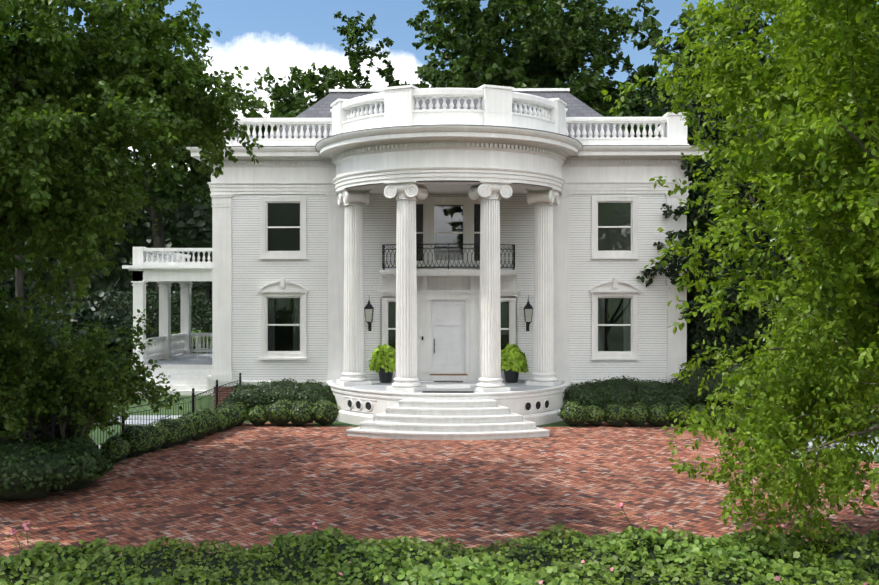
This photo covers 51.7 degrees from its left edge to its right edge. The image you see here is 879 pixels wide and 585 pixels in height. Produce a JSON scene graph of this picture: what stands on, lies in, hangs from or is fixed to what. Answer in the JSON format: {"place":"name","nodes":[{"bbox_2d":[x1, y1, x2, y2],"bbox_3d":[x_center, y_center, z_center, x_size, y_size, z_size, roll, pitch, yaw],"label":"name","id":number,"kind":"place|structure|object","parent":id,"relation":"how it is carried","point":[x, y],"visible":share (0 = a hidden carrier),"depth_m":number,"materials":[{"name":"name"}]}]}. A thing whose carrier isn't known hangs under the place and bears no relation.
{"place":"outdoors","nodes":[
{"label":"outdoors","id":0,"kind":"place"},
{"bbox_2d":[14,67,168,292],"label":"oak tree","id":1,"kind":"object","parent":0,"point":[103,237],"depth_m":83.93,"materials":[{"name":"green plant"}]},
{"bbox_2d":[0,0,276,327],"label":"tree","id":2,"kind":"object","parent":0,"point":[38,158],"depth_m":15.30,"materials":[{"name":"green plant"}]},
{"bbox_2d":[62,62,237,292],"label":"oak tree","id":3,"kind":"object","parent":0,"point":[194,191],"depth_m":66.38,"materials":[{"name":"green plant"}]},
{"bbox_2d":[172,335,211,355],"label":"garden shrubs","id":4,"kind":"object","parent":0,"point":[194,348],"visible":0.02,"depth_m":43.07,"materials":[{"name":"green plant"}]},
{"bbox_2d":[364,300,373,330],"bbox_3d":[-2.213,0.639,28.575,0.273,1.170,0.396,0,0,1],"label":"wall lantern","id":5,"kind":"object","parent":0,"point":[368,306],"depth_m":28.41,"materials":[{"name":"black metal"}]},
{"bbox_2d":[214,386,571,408],"bbox_3d":[0.291,3.424,28.835,14.960,0.920,0.204,0,0,1],"label":"brick house foundation","id":6,"kind":"object","parent":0,"point":[223,394],"visible":0.07,"depth_m":28.84,"materials":[{"name":"brick"}]},
{"bbox_2d":[2,511,804,561],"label":"rose leaves","id":7,"kind":"object","parent":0,"point":[622,533],"visible":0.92,"depth_m":12.11,"materials":[{"name":"green plant"}]},
{"bbox_2d":[0,421,878,557],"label":"brick driveway","id":8,"kind":"structure","parent":0,"point":[242,484],"depth_m":17.13,"materials":[{"name":"red brick"}]},
{"bbox_2d":[98,398,795,457],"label":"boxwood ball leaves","id":9,"kind":"object","parent":8,"relation":"on","point":[166,431],"visible":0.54,"depth_m":25.27,"materials":[{"name":"green plant"}]},
{"bbox_2d":[346,399,549,439],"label":"portico steps","id":10,"kind":"structure","parent":8,"relation":"on","point":[421,419],"depth_m":23.88,"materials":[{"name":"white stone"}]},
{"bbox_2d":[327,380,570,425],"bbox_3d":[0.261,3.284,26.802,7.740,1.000,3.870,0,0,1],"label":"portico base","id":11,"kind":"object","parent":8,"relation":"on","point":[510,400],"depth_m":25.72,"materials":[{"name":"white stone"}]},
{"bbox_2d":[332,380,564,392],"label":"portico floor","id":12,"kind":"structure","parent":11,"relation":"on","point":[378,385],"depth_m":26.85,"materials":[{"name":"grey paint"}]},
{"bbox_2d":[336,188,371,385],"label":"column","id":13,"kind":"structure","parent":12,"relation":"on","point":[353,201],"depth_m":27.34,"materials":[{"name":"white paint"}]},
{"bbox_2d":[384,181,428,391],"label":"column","id":14,"kind":"structure","parent":12,"relation":"on","point":[405,194],"depth_m":25.63,"materials":[{"name":"white paint"}]},
{"bbox_2d":[420,383,475,390],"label":"step","id":15,"kind":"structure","parent":12,"relation":"on","point":[447,386],"depth_m":26.81,"materials":[{"name":"white stone"}]},
{"bbox_2d":[422,381,473,392],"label":"door mats","id":16,"kind":"object","parent":12,"relation":"on","point":[448,391],"depth_m":25.38,"materials":[{"name":"rubber"}]},
{"bbox_2d":[419,382,477,382],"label":"floor inlay lines","id":17,"kind":"object","parent":12,"relation":"on","point":[448,382],"visible":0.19,"depth_m":28.00,"materials":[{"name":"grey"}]},
{"bbox_2d":[378,366,518,382],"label":"plant pots","id":18,"kind":"object","parent":12,"relation":"on","point":[511,376],"visible":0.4,"depth_m":27.94,"materials":[{"name":"black ceramic"}]},
{"bbox_2d":[369,344,528,372],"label":"potted shrubs","id":19,"kind":"object","parent":12,"relation":"on","point":[513,356],"visible":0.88,"depth_m":27.81,"materials":[{"name":"green plant"}]},
{"bbox_2d":[468,180,512,391],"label":"column","id":20,"kind":"structure","parent":12,"relation":"on","point":[490,194],"depth_m":25.60,"materials":[{"name":"white paint"}]},
{"bbox_2d":[525,187,561,385],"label":"column","id":21,"kind":"structure","parent":12,"relation":"on","point":[543,201],"depth_m":27.26,"materials":[{"name":"white paint"}]},
{"bbox_2d":[344,396,552,413],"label":"vent surrounds","id":22,"kind":"object","parent":11,"relation":"attached to","point":[527,411],"visible":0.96,"depth_m":25.87,"materials":[{"name":"white paint"}]},
{"bbox_2d":[348,400,548,409],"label":"vent holes","id":23,"kind":"object","parent":11,"relation":"attached to","point":[527,405],"visible":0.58,"depth_m":25.92,"materials":[{"name":"black"}]},
{"bbox_2d":[4,0,878,240],"label":"sky","id":24,"kind":"structure","parent":0,"point":[280,35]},
{"bbox_2d":[232,194,666,381],"bbox_3d":[0.289,-0.141,28.727,15.000,5.950,0.013,0,0,1],"label":"house clapboard","id":25,"kind":"object","parent":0,"point":[252,273],"visible":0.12,"depth_m":28.75,"materials":[{"name":"white wood"}]},
{"bbox_2d":[186,125,710,386],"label":"facade","id":26,"kind":"structure","parent":25,"relation":"attached to","point":[450,159],"depth_m":28.61,"materials":[{"name":"white paint"}]},
{"bbox_2d":[217,112,688,145],"bbox_3d":[0.333,-5.121,31.676,15.120,1.090,6.120,0,0,1],"label":"roof balustrade","id":27,"kind":"object","parent":26,"relation":"on","point":[672,129],"visible":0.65,"depth_m":28.83,"materials":[{"name":"white paint"}]},
{"bbox_2d":[268,203,630,350],"bbox_3d":[0.290,-0.416,28.792,11.630,4.960,0.001,0,0,1],"label":"window glass","id":28,"kind":"object","parent":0,"point":[454,219],"depth_m":28.79,"materials":[{"name":"glass"}]},
{"bbox_2d":[276,0,645,117],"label":"oak tree","id":29,"kind":"object","parent":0,"point":[472,18],"depth_m":50.55,"materials":[{"name":"green plant"}]},
{"bbox_2d":[60,395,878,490],"bbox_3d":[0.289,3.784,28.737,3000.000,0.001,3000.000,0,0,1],"label":"lawn","id":30,"kind":"structure","parent":0,"point":[339,423],"depth_m":27.66,"materials":[{"name":"green plant"}]},
{"bbox_2d":[0,89,154,355],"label":"evergreen tree","id":31,"kind":"object","parent":30,"relation":"on","point":[81,317],"depth_m":38.47,"materials":[{"name":"green plant"}]},
{"bbox_2d":[0,293,184,441],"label":"viburnum shrub","id":32,"kind":"object","parent":30,"relation":"on","point":[20,343],"depth_m":18.49,"materials":[{"name":"green plant"}]},
{"bbox_2d":[0,373,241,449],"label":"iron fence","id":33,"kind":"object","parent":30,"relation":"on","point":[52,430],"visible":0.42,"depth_m":21.79,"materials":[{"name":"black metal"}]},
{"bbox_2d":[122,247,213,394],"bbox_3d":[-9.585,1.009,37.368,5.000,5.550,8.130,0,0,1],"label":"side porch","id":34,"kind":"object","parent":30,"relation":"on","point":[164,268],"visible":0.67,"depth_m":34.92,"materials":[{"name":"white paint"}]},
{"bbox_2d":[145,353,211,364],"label":"porch floor","id":35,"kind":"structure","parent":34,"relation":"on","point":[192,359],"depth_m":37.05,"materials":[{"name":"grey paint"}]},
{"bbox_2d":[197,336,210,358],"bbox_3d":[-8.901,2.307,37.918,2.223,0.963,2.180,0,0,40],"label":"patio table and chairs","id":36,"kind":"object","parent":35,"relation":"on","point":[202,348],"visible":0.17,"depth_m":37.81,"materials":[{"name":"white paint"}]},
{"bbox_2d":[205,288,211,300],"bbox_3d":[-9.204,-0.146,36.077,0.260,0.940,0.225,0,0,1],"label":"wall lantern","id":37,"kind":"object","parent":34,"relation":"hanging from","point":[208,292],"visible":0.92,"depth_m":35.99,"materials":[{"name":"black metal"}]},
{"bbox_2d":[158,330,210,352],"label":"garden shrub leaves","id":38,"kind":"object","parent":30,"relation":"on","point":[201,339],"visible":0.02,"depth_m":43.24,"materials":[{"name":"green plant"}]},
{"bbox_2d":[228,66,372,138],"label":"oak tree","id":39,"kind":"object","parent":30,"relation":"on","point":[284,107],"depth_m":77.88,"materials":[{"name":"green plant"}]},
{"bbox_2d":[0,359,861,499],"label":"hedges","id":40,"kind":"object","parent":30,"relation":"on","point":[81,465],"visible":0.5,"depth_m":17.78,"materials":[{"name":"green plant"}]},
{"bbox_2d":[0,522,878,584],"bbox_3d":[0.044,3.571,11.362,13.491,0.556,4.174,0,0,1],"label":"ground cover plants","id":41,"kind":"object","parent":30,"relation":"on","point":[722,551],"visible":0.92,"depth_m":11.89,"materials":[{"name":"green plant"}]},
{"bbox_2d":[14,507,793,568],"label":"rose canes","id":42,"kind":"object","parent":41,"relation":"on","point":[315,526],"visible":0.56,"depth_m":12.11,"materials":[{"name":"green plant"}]},
{"bbox_2d":[10,503,867,584],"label":"flowers","id":43,"kind":"object","parent":41,"relation":"on","point":[777,578],"visible":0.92,"depth_m":12.01,"materials":[{"name":"plant"}]},
{"bbox_2d":[0,182,878,409],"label":"trees","id":44,"kind":"object","parent":30,"relation":"on","point":[698,324],"visible":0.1,"depth_m":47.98,"materials":[{"name":"green plant"}]},
{"bbox_2d":[381,266,516,344],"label":"trim","id":45,"kind":"structure","parent":30,"relation":"on","point":[447,268],"depth_m":28.84,"materials":[{"name":"white paint"}]},
{"bbox_2d":[431,300,465,373],"bbox_3d":[0.290,1.404,28.807,1.100,2.360,0.080,0,0,1],"label":"front door","id":46,"kind":"structure","parent":45,"relation":"attached to","point":[448,327],"depth_m":28.77,"materials":[{"name":"paint"}]},
{"bbox_2d":[382,243,514,269],"bbox_3d":[0.283,-1.101,28.274,4.171,0.810,0.926,0,0,1],"label":"balcony railing","id":47,"kind":"object","parent":45,"relation":"on","point":[384,251],"visible":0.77,"depth_m":27.88,"materials":[{"name":"black metal"}]},
{"bbox_2d":[330,84,567,136],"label":"balcony parapet","id":48,"kind":"structure","parent":45,"relation":"on","point":[402,106],"depth_m":25.58,"materials":[{"name":"white paint"}]},
{"bbox_2d":[430,374,467,374],"bbox_3d":[0.289,2.594,28.682,1.200,0.040,0.230,0,0,1],"label":"wooden door threshold","id":49,"kind":"object","parent":45,"relation":"on","point":[448,374],"visible":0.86,"depth_m":28.57,"materials":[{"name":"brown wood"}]},
{"bbox_2d":[268,92,630,138],"bbox_3d":[0.391,-5.816,35.611,13.500,2.600,12.250,0,0,1],"label":"roof","id":50,"kind":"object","parent":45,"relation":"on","point":[322,107],"depth_m":31.32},
{"bbox_2d":[329,88,569,92],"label":"roof trim","id":51,"kind":"structure","parent":50,"relation":"attached to","point":[514,90],"depth_m":32.00,"materials":[{"name":"white paint"}]},
{"bbox_2d":[268,203,630,350],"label":"window interiors","id":52,"kind":"object","parent":45,"relation":"attached to","point":[615,306],"depth_m":28.84,"materials":[{"name":"black glass"}]},
{"bbox_2d":[187,124,711,146],"bbox_3d":[0.288,-4.545,28.643,16.364,0.033,8.187,0,0,1],"label":"cornice flashing","id":53,"kind":"object","parent":45,"relation":"on","point":[466,125],"visible":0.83,"depth_m":26.59,"materials":[{"name":"grey"}]},
{"bbox_2d":[98,415,878,454],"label":"bluestone walk slabs","id":54,"kind":"structure","parent":30,"relation":"on","point":[139,419],"depth_m":26.38,"materials":[{"name":"grey stone"}]},
{"bbox_2d":[601,0,878,559],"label":"pear tree","id":55,"kind":"object","parent":30,"relation":"on","point":[810,44],"depth_m":10.75,"materials":[{"name":"green plant"}]},
{"bbox_2d":[634,4,872,368],"bbox_3d":[10.511,-2.776,29.675,9.765,13.122,7.956,0,0,-37],"label":"evergreen tree","id":56,"kind":"object","parent":30,"relation":"on","point":[673,273],"depth_m":28.42,"materials":[{"name":"green plant"}]},
{"bbox_2d":[685,73,836,244],"bbox_3d":[12.694,-2.568,34.644,7.191,12.714,9.074,0,0,1],"label":"evergreen tree","id":57,"kind":"object","parent":30,"relation":"on","point":[767,238],"depth_m":34.75,"materials":[{"name":"green plant"}]},
{"bbox_2d":[524,298,532,330],"bbox_3d":[2.786,0.639,28.502,0.273,1.170,0.396,0,0,1],"label":"wall lantern","id":58,"kind":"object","parent":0,"point":[528,305],"depth_m":28.34,"materials":[{"name":"black metal"}]},
{"bbox_2d":[436,0,787,244],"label":"oak tree","id":59,"kind":"object","parent":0,"point":[550,43],"depth_m":47.38,"materials":[{"name":"green plant"}]},
{"bbox_2d":[589,0,872,245],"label":"oak tree","id":60,"kind":"object","parent":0,"point":[654,33],"depth_m":49.52,"materials":[{"name":"green plant"}]},
{"bbox_2d":[762,53,877,353],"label":"evergreen tree","id":61,"kind":"object","parent":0,"point":[829,309],"depth_m":25.73,"materials":[{"name":"green plant"}]}
]}

